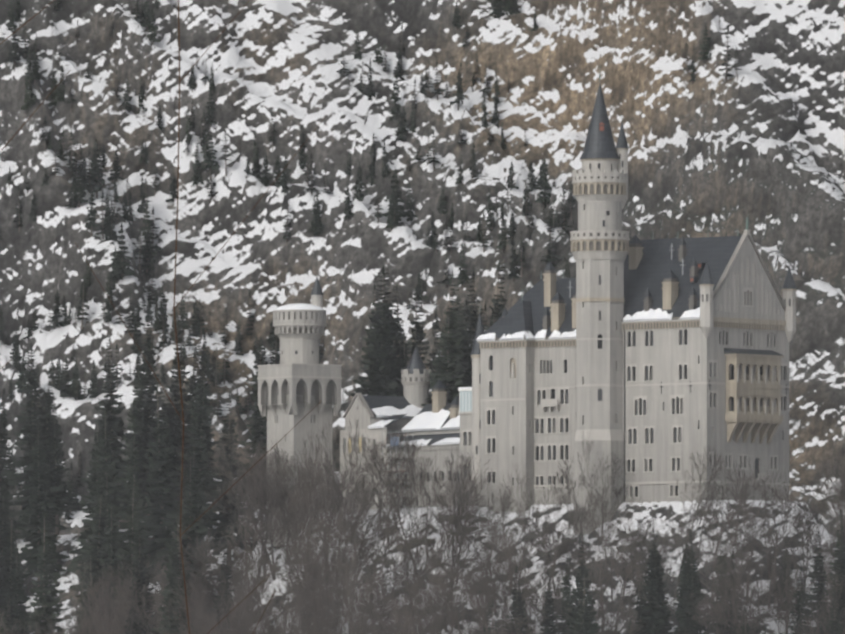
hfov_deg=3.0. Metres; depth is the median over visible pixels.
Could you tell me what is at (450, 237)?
mountain spruce
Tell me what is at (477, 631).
bare tree
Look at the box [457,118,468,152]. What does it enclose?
mountain spruce
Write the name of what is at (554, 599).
bare tree
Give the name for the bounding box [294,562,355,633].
bare tree
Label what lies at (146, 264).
mountain spruce
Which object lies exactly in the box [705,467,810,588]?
bare tree
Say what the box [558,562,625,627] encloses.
bare tree
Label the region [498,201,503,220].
mountain spruce
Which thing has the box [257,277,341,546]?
square tower
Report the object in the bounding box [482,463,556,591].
bare tree
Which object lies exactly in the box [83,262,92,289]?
mountain spruce
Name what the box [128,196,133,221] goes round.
mountain spruce
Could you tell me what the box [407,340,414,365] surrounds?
tall spruce
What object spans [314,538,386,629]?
bare tree
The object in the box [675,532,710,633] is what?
slope spruce
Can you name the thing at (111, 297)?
mountain spruce
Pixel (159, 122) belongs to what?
mountain spruce
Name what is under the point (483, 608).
bare tree
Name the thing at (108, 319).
mountain spruce
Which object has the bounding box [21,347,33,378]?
mountain spruce
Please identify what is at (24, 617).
tall spruce
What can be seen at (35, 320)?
mountain spruce
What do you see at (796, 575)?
bare tree
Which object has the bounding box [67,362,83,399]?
mountain spruce
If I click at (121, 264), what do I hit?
mountain spruce
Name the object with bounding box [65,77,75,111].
mountain spruce
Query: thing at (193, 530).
tall spruce
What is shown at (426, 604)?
bare tree
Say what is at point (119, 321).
mountain spruce
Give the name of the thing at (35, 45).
mountain spruce
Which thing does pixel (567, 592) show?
slope spruce
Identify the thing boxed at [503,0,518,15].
mountain spruce
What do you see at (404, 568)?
bare tree
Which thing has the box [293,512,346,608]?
bare tree
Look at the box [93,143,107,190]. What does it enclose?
mountain spruce
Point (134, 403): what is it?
tall spruce
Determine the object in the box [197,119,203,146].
mountain spruce
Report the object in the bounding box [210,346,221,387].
mountain spruce
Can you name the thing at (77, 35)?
mountain spruce
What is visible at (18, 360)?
mountain spruce
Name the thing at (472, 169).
mountain spruce
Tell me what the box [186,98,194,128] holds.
mountain spruce
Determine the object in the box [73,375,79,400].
mountain spruce
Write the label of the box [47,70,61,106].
mountain spruce
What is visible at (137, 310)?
mountain spruce
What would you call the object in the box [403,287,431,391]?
tall spruce
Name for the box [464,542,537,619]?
bare tree
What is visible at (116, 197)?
mountain spruce
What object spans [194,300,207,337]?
mountain spruce
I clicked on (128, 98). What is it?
mountain spruce
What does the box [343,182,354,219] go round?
mountain spruce
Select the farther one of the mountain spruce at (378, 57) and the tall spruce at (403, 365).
the mountain spruce at (378, 57)
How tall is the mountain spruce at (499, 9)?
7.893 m
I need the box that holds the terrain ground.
[0,0,844,633]
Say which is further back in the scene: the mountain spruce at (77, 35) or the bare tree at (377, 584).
the mountain spruce at (77, 35)
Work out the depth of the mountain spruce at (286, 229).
2691.32 m
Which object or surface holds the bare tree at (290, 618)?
on the terrain ground
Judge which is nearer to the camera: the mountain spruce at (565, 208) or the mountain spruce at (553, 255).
the mountain spruce at (553, 255)
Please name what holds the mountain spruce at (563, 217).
on the terrain ground
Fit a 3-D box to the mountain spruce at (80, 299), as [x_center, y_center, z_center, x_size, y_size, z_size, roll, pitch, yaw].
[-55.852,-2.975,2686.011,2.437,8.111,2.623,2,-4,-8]
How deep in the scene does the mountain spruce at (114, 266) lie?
2685.09 m
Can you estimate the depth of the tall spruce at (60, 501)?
2610.92 m
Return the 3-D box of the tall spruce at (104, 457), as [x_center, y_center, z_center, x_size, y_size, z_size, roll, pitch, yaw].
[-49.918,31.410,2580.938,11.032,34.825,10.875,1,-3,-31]
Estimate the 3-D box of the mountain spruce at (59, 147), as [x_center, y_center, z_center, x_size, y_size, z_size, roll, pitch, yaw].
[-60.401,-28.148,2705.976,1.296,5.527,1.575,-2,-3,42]
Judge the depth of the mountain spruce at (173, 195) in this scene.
2702.41 m
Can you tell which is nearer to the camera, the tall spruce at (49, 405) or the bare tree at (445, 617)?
the bare tree at (445, 617)
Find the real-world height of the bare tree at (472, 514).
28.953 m
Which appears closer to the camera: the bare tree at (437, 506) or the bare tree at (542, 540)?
the bare tree at (542, 540)
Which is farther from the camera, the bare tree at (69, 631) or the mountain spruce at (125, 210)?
the mountain spruce at (125, 210)
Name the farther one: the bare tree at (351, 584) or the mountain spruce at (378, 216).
the mountain spruce at (378, 216)
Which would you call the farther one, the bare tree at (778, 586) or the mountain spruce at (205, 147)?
the mountain spruce at (205, 147)
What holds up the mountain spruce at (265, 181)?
on the terrain ground
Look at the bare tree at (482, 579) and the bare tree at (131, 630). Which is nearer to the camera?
the bare tree at (482, 579)
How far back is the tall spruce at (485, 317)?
2562.77 m
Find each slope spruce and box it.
[483,603,495,633]
[503,565,531,633]
[540,571,560,633]
[557,556,576,633]
[566,538,598,633]
[571,567,599,633]
[574,602,586,633]
[575,596,585,630]
[628,564,645,633]
[634,527,671,633]
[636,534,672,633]
[670,543,703,633]
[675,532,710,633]
[675,544,689,612]
[677,546,709,633]
[703,536,730,633]
[719,554,747,633]
[740,607,750,633]
[776,536,795,619]
[789,563,812,633]
[805,531,835,633]
[826,511,844,619]
[826,523,844,629]
[826,592,844,633]
[831,593,844,631]
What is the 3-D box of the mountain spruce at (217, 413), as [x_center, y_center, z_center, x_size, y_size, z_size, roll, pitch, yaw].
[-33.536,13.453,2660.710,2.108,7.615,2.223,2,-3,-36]
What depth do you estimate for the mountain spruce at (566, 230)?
2658.95 m
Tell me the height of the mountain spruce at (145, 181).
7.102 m
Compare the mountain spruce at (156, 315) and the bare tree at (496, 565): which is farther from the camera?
the mountain spruce at (156, 315)
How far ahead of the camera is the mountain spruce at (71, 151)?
2703.26 m
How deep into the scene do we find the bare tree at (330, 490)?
2527.79 m
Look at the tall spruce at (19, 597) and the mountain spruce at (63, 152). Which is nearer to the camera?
the tall spruce at (19, 597)
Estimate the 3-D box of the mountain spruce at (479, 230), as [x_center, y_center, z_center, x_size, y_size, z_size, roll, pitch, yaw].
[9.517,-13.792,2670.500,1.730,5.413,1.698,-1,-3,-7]
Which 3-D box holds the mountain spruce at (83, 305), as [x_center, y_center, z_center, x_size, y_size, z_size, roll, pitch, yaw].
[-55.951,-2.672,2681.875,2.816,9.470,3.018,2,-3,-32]
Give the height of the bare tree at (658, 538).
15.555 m
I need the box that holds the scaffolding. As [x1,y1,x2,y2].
[382,429,412,508]
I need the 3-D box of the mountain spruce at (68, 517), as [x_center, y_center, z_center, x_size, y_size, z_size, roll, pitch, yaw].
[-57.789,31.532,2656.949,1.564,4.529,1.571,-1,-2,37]
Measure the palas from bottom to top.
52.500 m
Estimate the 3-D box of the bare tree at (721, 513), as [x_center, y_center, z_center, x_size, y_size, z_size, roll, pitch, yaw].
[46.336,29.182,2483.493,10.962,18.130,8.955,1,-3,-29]
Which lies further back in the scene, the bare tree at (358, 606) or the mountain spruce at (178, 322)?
the mountain spruce at (178, 322)
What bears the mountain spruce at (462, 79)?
on the terrain ground
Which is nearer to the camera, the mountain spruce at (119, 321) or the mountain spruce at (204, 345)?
the mountain spruce at (204, 345)
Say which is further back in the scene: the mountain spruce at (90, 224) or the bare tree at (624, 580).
the mountain spruce at (90, 224)
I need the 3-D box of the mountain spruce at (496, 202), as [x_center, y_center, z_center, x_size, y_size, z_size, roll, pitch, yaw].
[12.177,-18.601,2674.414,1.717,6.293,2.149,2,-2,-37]
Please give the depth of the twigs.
29.80 m
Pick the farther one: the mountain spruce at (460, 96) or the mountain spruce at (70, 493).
the mountain spruce at (460, 96)
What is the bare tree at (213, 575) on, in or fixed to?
on the terrain ground
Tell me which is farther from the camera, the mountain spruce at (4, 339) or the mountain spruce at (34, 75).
the mountain spruce at (34, 75)
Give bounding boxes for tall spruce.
[0,343,73,529]
[0,388,20,550]
[0,485,22,587]
[0,514,29,615]
[0,593,10,632]
[10,541,34,633]
[15,423,69,586]
[20,606,27,633]
[25,508,66,633]
[26,365,69,531]
[41,403,79,534]
[66,421,108,572]
[70,410,126,590]
[72,501,99,630]
[73,486,109,631]
[75,549,100,633]
[77,470,124,615]
[80,337,129,518]
[91,498,125,616]
[110,350,155,525]
[112,320,179,527]
[112,480,154,633]
[117,429,151,564]
[124,526,160,633]
[126,590,141,633]
[135,387,181,588]
[151,515,197,633]
[158,451,217,627]
[159,314,209,508]
[159,530,190,633]
[160,435,217,597]
[162,559,197,633]
[166,351,219,528]
[172,424,188,499]
[181,471,211,583]
[183,350,214,501]
[187,354,221,501]
[204,391,256,568]
[210,536,234,633]
[236,346,266,512]
[332,265,403,493]
[357,280,397,395]
[372,330,392,395]
[375,309,398,395]
[383,268,404,392]
[390,279,409,395]
[395,332,407,396]
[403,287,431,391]
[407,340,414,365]
[421,274,467,405]
[427,322,441,395]
[428,326,449,402]
[432,269,466,400]
[451,264,484,397]
[453,296,465,372]
[461,299,470,376]
[462,333,473,386]
[481,300,488,332]
[484,262,507,328]
[489,296,498,327]
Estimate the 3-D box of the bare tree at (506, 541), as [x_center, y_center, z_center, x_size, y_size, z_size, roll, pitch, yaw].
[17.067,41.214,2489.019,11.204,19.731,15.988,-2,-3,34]
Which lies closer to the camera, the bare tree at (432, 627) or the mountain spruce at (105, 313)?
the bare tree at (432, 627)
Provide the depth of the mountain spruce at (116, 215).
2693.64 m
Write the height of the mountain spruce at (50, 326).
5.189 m
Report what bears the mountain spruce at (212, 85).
on the terrain ground
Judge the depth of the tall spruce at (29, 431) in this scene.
2610.49 m
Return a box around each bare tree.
[0,611,25,633]
[0,619,73,633]
[33,615,86,633]
[60,562,129,633]
[60,603,89,633]
[68,612,101,633]
[70,590,117,633]
[77,605,125,633]
[78,554,134,625]
[82,562,145,631]
[94,584,131,633]
[104,553,187,633]
[105,560,186,633]
[111,566,160,616]
[123,583,167,633]
[126,590,163,623]
[144,547,217,609]
[145,595,261,633]
[159,545,224,629]
[169,568,284,633]
[170,574,256,633]
[171,586,218,633]
[184,531,256,609]
[189,582,267,633]
[190,542,225,621]
[193,545,231,609]
[199,594,274,633]
[204,431,276,580]
[215,548,277,625]
[215,548,338,633]
[217,589,289,633]
[218,513,272,633]
[220,561,267,618]
[224,458,291,588]
[224,561,261,621]
[225,443,311,589]
[228,587,270,633]
[229,603,277,632]
[231,550,282,629]
[236,461,279,588]
[236,594,290,633]
[242,441,305,577]
[246,444,298,541]
[254,446,338,550]
[255,580,316,633]
[258,484,318,574]
[265,431,351,572]
[265,486,368,609]
[268,540,337,633]
[269,573,321,633]
[270,538,331,625]
[271,456,301,547]
[275,603,310,633]
[279,448,326,564]
[280,611,382,633]
[281,542,338,621]
[283,461,314,557]
[285,418,353,543]
[288,475,353,571]
[290,450,395,572]
[291,545,350,632]
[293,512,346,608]
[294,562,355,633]
[295,601,342,633]
[301,490,395,630]
[301,554,363,633]
[306,543,394,633]
[313,573,368,633]
[314,534,363,624]
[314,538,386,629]
[315,419,384,564]
[326,443,367,566]
[328,466,448,616]
[328,475,379,583]
[338,556,399,633]
[339,578,401,633]
[344,611,383,633]
[345,433,432,548]
[352,438,403,520]
[352,482,392,575]
[356,511,422,631]
[356,585,415,633]
[363,436,401,523]
[364,431,420,583]
[364,569,410,633]
[365,517,475,633]
[368,460,458,620]
[375,563,475,633]
[390,541,430,626]
[391,497,462,588]
[392,583,446,633]
[396,449,456,557]
[400,541,436,621]
[402,572,469,633]
[405,568,458,633]
[410,582,455,633]
[421,522,490,633]
[422,593,494,633]
[426,472,491,632]
[427,453,495,582]
[428,450,480,542]
[431,449,490,626]
[448,545,554,633]
[451,519,524,614]
[454,487,529,578]
[454,553,518,631]
[454,571,500,633]
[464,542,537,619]
[468,542,532,632]
[475,475,573,591]
[476,553,522,630]
[476,607,533,633]
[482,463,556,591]
[489,524,571,627]
[492,616,542,633]
[494,579,564,633]
[507,577,540,631]
[524,491,577,592]
[524,589,559,633]
[526,571,563,627]
[534,475,592,587]
[538,555,574,624]
[553,432,611,557]
[557,507,607,565]
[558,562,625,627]
[567,508,673,633]
[568,597,610,633]
[578,451,628,532]
[585,493,642,567]
[590,597,626,633]
[593,504,655,609]
[595,529,641,602]
[598,568,635,632]
[598,605,645,633]
[604,519,653,633]
[610,607,621,633]
[616,526,680,622]
[623,511,682,602]
[623,574,668,625]
[627,532,682,591]
[653,470,717,581]
[676,491,725,563]
[681,445,729,550]
[684,535,749,633]
[687,507,771,622]
[688,534,785,633]
[692,561,776,633]
[694,582,775,633]
[695,451,765,557]
[697,542,772,633]
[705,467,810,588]
[711,527,763,599]
[717,457,761,537]
[721,536,773,610]
[724,473,781,596]
[726,597,756,631]
[743,504,800,606]
[750,530,831,633]
[760,547,807,627]
[764,482,821,624]
[772,586,795,633]
[782,560,806,633]
[791,513,844,604]
[792,564,844,633]
[796,565,844,633]
[799,451,844,523]
[807,466,844,559]
[813,532,844,620]
[823,457,844,531]
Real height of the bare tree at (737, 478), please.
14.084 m
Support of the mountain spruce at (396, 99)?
on the terrain ground
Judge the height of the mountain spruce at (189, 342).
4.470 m
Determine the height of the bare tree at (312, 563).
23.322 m
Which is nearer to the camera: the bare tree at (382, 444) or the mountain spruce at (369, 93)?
the bare tree at (382, 444)
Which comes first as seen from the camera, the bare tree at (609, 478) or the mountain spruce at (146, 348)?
the bare tree at (609, 478)
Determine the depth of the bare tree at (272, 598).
2504.02 m
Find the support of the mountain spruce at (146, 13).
on the terrain ground
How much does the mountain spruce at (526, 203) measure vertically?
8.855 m
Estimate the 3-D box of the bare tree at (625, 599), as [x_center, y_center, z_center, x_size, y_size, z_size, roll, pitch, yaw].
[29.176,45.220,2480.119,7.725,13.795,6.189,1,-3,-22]
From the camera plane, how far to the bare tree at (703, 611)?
2461.14 m
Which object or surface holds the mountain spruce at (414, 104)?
on the terrain ground
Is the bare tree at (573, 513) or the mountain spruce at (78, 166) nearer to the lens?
the bare tree at (573, 513)
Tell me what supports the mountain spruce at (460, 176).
on the terrain ground
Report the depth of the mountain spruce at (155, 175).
2703.88 m
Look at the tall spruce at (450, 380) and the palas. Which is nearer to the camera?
the palas
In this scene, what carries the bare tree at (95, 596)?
on the terrain ground
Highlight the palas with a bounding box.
[458,217,796,512]
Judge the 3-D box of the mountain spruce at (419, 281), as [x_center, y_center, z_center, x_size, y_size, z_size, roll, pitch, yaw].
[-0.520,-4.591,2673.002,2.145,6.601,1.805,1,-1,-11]
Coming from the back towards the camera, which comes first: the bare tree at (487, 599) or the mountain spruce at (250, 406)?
the mountain spruce at (250, 406)
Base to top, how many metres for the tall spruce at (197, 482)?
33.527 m
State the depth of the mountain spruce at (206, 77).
2707.31 m
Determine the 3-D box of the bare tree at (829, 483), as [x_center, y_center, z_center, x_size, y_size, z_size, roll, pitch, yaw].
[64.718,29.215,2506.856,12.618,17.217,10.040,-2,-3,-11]
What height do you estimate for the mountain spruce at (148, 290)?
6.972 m
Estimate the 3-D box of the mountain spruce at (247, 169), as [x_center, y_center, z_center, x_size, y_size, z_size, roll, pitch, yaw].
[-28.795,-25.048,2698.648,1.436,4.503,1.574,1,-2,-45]
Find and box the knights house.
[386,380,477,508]
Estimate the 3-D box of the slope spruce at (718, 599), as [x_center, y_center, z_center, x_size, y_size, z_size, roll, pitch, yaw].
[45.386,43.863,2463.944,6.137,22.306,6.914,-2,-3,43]
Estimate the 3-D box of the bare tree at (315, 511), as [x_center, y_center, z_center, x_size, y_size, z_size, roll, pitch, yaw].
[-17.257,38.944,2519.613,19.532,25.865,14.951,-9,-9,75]
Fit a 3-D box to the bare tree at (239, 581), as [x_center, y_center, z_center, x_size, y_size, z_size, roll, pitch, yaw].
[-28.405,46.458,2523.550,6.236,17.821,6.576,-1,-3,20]
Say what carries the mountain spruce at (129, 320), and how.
on the terrain ground
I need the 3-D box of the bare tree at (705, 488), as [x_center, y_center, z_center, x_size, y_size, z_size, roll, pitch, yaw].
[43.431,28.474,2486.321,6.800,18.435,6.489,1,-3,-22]
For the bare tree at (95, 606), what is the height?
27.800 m
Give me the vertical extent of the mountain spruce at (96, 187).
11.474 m
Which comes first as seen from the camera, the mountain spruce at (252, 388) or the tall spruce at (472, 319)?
the tall spruce at (472, 319)
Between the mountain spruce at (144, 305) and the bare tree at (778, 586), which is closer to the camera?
the bare tree at (778, 586)
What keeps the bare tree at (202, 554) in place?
on the terrain ground
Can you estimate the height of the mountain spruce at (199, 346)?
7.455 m
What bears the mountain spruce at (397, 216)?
on the terrain ground
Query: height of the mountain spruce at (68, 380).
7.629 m
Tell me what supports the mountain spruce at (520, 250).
on the terrain ground
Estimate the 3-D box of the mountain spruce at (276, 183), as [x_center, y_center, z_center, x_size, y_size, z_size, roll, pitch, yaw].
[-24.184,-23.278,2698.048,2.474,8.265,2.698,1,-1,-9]
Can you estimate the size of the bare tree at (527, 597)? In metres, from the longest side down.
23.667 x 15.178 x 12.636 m
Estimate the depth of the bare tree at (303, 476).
2540.22 m
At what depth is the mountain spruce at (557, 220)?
2660.80 m
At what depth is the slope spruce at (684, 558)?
2474.66 m
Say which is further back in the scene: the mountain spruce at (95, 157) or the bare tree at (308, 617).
the mountain spruce at (95, 157)
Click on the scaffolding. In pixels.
(394, 439)
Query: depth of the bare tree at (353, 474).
2528.00 m
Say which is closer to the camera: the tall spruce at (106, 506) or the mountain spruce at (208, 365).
the tall spruce at (106, 506)
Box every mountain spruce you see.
[0,305,4,336]
[2,325,7,344]
[4,449,15,489]
[6,0,16,30]
[6,167,12,187]
[7,381,14,404]
[8,26,20,70]
[10,329,21,370]
[13,0,20,21]
[13,182,23,231]
[13,345,21,370]
[14,355,26,394]
[16,469,24,508]
[17,16,34,56]
[21,48,36,109]
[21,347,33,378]
[23,178,31,192]
[23,318,32,338]
[25,35,32,67]
[26,308,38,331]
[28,193,36,222]
[31,38,40,81]
[31,309,38,332]
[32,44,39,83]
[37,365,46,406]
[39,117,50,148]
[41,166,48,185]
[43,308,55,329]
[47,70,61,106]
[47,128,52,150]
[48,358,55,386]
[50,144,61,175]
[51,289,62,326]
[51,294,60,327]
[53,357,62,389]
[56,39,62,60]
[56,133,62,158]
[57,68,64,100]
[58,364,71,398]
[60,129,67,161]
[60,296,70,326]
[63,497,73,520]
[64,359,73,397]
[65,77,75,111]
[65,175,72,206]
[65,475,77,512]
[66,129,78,173]
[66,462,81,510]
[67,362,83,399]
[68,306,71,323]
[69,171,81,207]
[69,173,78,208]
[70,141,81,175]
[72,169,87,207]
[72,481,78,511]
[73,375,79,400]
[73,451,83,486]
[74,20,78,40]
[74,276,89,328]
[77,144,82,167]
[77,280,85,316]
[79,156,89,184]
[81,172,85,197]
[81,371,87,399]
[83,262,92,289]
[84,58,93,79]
[84,147,91,186]
[85,190,98,237]
[86,142,104,198]
[88,360,96,394]
[88,367,98,398]
[89,153,98,183]
[90,136,98,184]
[91,363,99,395]
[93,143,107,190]
[94,188,108,238]
[97,293,109,321]
[101,145,106,165]
[102,271,114,309]
[103,198,112,232]
[104,192,109,226]
[104,298,111,323]
[105,197,117,243]
[107,151,123,180]
[107,247,121,282]
[108,16,113,40]
[108,285,114,310]
[110,189,119,220]
[110,222,134,279]
[111,70,120,100]
[111,180,119,202]
[112,269,115,290]
[112,288,125,324]
[113,340,123,387]
[121,90,129,111]
[121,192,130,224]
[122,81,132,110]
[124,288,135,322]
[124,295,134,335]
[125,178,132,206]
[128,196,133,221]
[130,0,142,20]
[130,309,135,325]
[130,313,141,354]
[131,248,135,265]
[132,354,144,384]
[134,301,144,325]
[135,227,148,271]
[137,0,145,19]
[137,176,146,212]
[138,77,146,112]
[139,140,144,163]
[139,316,154,357]
[140,233,153,271]
[140,238,152,274]
[140,287,146,311]
[141,0,153,31]
[141,202,156,263]
[141,334,148,368]
[142,179,151,209]
[144,140,148,163]
[144,207,163,258]
[145,301,153,322]
[146,262,157,304]
[146,272,155,303]
[147,8,160,44]
[150,167,157,196]
[153,0,158,9]
[153,297,160,330]
[153,299,160,331]
[154,307,169,348]
[155,107,164,130]
[158,286,166,326]
[159,315,167,344]
[160,293,169,331]
[160,363,166,384]
[165,173,178,201]
[170,306,181,340]
[174,316,182,343]
[178,294,189,332]
[185,106,192,144]
[185,327,193,349]
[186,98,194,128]
[187,65,195,91]
[189,298,203,336]
[192,143,203,187]
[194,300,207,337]
[196,327,202,362]
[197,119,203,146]
[199,112,208,144]
[200,133,208,153]
[201,60,208,84]
[201,132,218,180]
[201,331,209,379]
[203,129,211,164]
[203,348,210,377]
[204,88,216,126]
[206,168,215,202]
[206,311,213,336]
[209,63,214,90]
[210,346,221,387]
[210,351,218,381]
[213,378,224,420]
[218,339,230,384]
[220,308,231,342]
[221,129,233,175]
[234,319,243,355]
[234,323,242,354]
[235,388,242,418]
[240,376,253,416]
[241,288,254,335]
[244,153,254,175]
[250,371,256,403]
[251,335,257,353]
[252,131,260,176]
[252,157,260,180]
[253,337,267,367]
[260,152,271,186]
[266,316,277,346]
[267,109,277,151]
[267,342,276,364]
[268,329,279,362]
[272,155,282,186]
[273,339,279,362]
[279,152,293,182]
[281,159,289,194]
[283,200,290,245]
[297,125,306,168]
[303,155,313,184]
[305,153,318,194]
[308,196,316,231]
[313,192,324,235]
[319,337,324,357]
[321,165,333,193]
[333,428,339,450]
[336,44,349,74]
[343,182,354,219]
[345,151,351,174]
[353,30,361,59]
[353,160,366,200]
[359,61,366,93]
[364,57,375,99]
[365,133,376,178]
[369,164,373,185]
[372,38,382,64]
[372,192,382,218]
[374,182,383,222]
[381,139,390,178]
[382,168,408,217]
[383,42,389,71]
[386,196,395,230]
[388,190,401,227]
[390,74,400,120]
[393,47,404,77]
[395,27,405,56]
[395,120,403,138]
[396,107,408,140]
[398,55,405,80]
[405,281,415,308]
[406,182,416,221]
[409,108,415,133]
[410,79,417,110]
[413,130,423,161]
[414,271,423,299]
[414,273,428,306]
[417,72,427,95]
[424,61,433,89]
[424,130,431,162]
[425,228,431,245]
[427,129,440,170]
[428,62,445,99]
[428,212,437,248]
[433,227,438,252]
[434,306,439,330]
[437,187,447,215]
[437,254,451,288]
[443,76,449,98]
[444,219,457,253]
[447,205,454,228]
[450,68,465,109]
[451,1,462,30]
[455,158,463,184]
[457,63,465,93]
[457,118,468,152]
[457,242,469,287]
[461,13,469,49]
[462,215,472,241]
[468,150,477,180]
[469,142,478,177]
[471,71,474,91]
[476,218,482,242]
[478,64,490,95]
[479,210,489,251]
[480,91,488,127]
[486,186,494,227]
[487,119,493,144]
[487,206,494,231]
[489,0,499,15]
[491,98,499,126]
[492,72,499,103]
[492,187,499,212]
[493,0,504,18]
[493,189,499,212]
[496,216,506,251]
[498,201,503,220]
[500,121,506,149]
[501,0,507,11]
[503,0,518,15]
[503,177,511,212]
[506,162,518,189]
[507,211,516,244]
[507,240,519,281]
[508,0,517,14]
[514,238,527,277]
[515,233,525,260]
[520,190,531,221]
[521,186,531,213]
[523,162,537,192]
[523,180,529,213]
[526,206,534,231]
[526,220,532,243]
[530,12,538,32]
[535,157,551,213]
[536,156,548,189]
[540,221,562,262]
[542,203,548,224]
[545,244,556,265]
[546,212,553,239]
[547,206,555,226]
[549,196,558,227]
[554,210,559,226]
[557,189,571,229]
[558,190,570,223]
[559,185,572,232]
[564,261,570,277]
[566,185,573,219]
[568,184,574,203]
[681,41,692,75]
[689,55,695,82]
[698,25,710,59]
[719,26,733,83]
[732,46,741,79]
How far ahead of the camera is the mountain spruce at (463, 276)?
2665.20 m
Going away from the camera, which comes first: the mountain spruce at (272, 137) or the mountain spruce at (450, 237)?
the mountain spruce at (450, 237)
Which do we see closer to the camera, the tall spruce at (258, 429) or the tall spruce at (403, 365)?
the tall spruce at (403, 365)
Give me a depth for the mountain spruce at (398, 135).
2693.44 m
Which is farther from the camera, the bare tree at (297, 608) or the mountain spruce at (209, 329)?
the mountain spruce at (209, 329)
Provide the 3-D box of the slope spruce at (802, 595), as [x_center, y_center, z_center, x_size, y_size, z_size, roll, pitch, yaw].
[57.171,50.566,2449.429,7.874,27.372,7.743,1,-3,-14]
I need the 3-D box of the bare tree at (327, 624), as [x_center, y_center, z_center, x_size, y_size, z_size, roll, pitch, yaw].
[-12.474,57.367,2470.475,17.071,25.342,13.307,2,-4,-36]
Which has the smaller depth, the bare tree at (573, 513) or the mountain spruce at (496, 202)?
the bare tree at (573, 513)
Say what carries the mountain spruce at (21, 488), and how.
on the terrain ground
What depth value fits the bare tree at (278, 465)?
2542.34 m
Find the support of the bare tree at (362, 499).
on the terrain ground
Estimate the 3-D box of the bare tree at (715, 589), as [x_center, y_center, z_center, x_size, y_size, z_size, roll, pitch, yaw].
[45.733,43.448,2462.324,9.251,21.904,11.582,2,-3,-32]
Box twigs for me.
[0,0,326,633]
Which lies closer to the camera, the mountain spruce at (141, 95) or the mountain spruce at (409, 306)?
the mountain spruce at (409, 306)
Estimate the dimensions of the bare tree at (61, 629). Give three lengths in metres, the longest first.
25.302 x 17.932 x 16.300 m
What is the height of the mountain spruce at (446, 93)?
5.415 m
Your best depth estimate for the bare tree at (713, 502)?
2481.46 m
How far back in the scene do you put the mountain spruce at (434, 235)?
2675.88 m
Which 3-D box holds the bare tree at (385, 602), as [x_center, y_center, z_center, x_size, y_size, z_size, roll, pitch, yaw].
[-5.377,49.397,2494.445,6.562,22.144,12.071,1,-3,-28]
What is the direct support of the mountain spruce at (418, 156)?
on the terrain ground
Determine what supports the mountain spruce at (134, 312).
on the terrain ground
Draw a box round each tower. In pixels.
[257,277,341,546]
[570,74,629,534]
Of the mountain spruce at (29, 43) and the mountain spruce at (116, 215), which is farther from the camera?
the mountain spruce at (29, 43)
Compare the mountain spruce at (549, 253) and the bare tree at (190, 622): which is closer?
the bare tree at (190, 622)
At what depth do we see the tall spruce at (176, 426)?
2598.44 m
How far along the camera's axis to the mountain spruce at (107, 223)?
2690.70 m
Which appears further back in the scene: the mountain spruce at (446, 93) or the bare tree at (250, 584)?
the mountain spruce at (446, 93)
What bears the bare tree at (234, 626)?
on the terrain ground
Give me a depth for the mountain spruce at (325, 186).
2692.75 m
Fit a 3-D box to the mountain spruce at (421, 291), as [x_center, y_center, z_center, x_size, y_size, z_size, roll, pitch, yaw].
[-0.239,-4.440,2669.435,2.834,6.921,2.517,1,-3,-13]
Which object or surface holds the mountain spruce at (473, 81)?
on the terrain ground
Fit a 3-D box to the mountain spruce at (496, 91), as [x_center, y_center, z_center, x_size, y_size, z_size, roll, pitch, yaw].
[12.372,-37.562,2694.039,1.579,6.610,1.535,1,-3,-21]
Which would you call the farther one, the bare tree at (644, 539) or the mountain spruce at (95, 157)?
the mountain spruce at (95, 157)
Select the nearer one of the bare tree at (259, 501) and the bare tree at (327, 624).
the bare tree at (327, 624)
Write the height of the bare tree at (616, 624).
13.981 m
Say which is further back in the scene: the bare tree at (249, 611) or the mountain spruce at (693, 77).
the mountain spruce at (693, 77)
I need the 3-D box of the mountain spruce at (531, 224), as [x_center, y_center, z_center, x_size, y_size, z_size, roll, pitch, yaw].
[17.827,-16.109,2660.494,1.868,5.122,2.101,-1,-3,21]
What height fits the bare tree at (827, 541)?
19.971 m
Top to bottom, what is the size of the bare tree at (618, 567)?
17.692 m
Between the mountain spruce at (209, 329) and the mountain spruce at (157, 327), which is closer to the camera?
the mountain spruce at (157, 327)
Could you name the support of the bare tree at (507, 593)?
on the terrain ground
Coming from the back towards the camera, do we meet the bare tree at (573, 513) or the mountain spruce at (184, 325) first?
the mountain spruce at (184, 325)
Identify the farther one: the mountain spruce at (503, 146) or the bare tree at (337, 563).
the mountain spruce at (503, 146)
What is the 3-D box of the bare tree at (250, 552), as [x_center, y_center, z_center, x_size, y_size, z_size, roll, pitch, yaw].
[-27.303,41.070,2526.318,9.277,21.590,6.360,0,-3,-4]
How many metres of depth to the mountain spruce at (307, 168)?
2694.69 m
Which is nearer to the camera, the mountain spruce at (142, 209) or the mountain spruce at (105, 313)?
the mountain spruce at (105, 313)
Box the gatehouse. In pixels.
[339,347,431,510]
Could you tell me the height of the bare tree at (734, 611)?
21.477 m
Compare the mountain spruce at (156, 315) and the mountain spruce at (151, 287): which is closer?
the mountain spruce at (156, 315)
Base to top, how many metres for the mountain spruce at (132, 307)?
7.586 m
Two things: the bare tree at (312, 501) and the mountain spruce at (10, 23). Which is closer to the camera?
the bare tree at (312, 501)
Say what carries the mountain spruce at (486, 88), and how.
on the terrain ground
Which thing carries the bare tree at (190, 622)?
on the terrain ground
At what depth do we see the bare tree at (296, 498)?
2546.51 m
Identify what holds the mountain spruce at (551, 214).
on the terrain ground
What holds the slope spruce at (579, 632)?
on the terrain ground
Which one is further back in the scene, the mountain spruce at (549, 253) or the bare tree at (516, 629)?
the mountain spruce at (549, 253)
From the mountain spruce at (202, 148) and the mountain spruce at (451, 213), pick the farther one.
the mountain spruce at (202, 148)

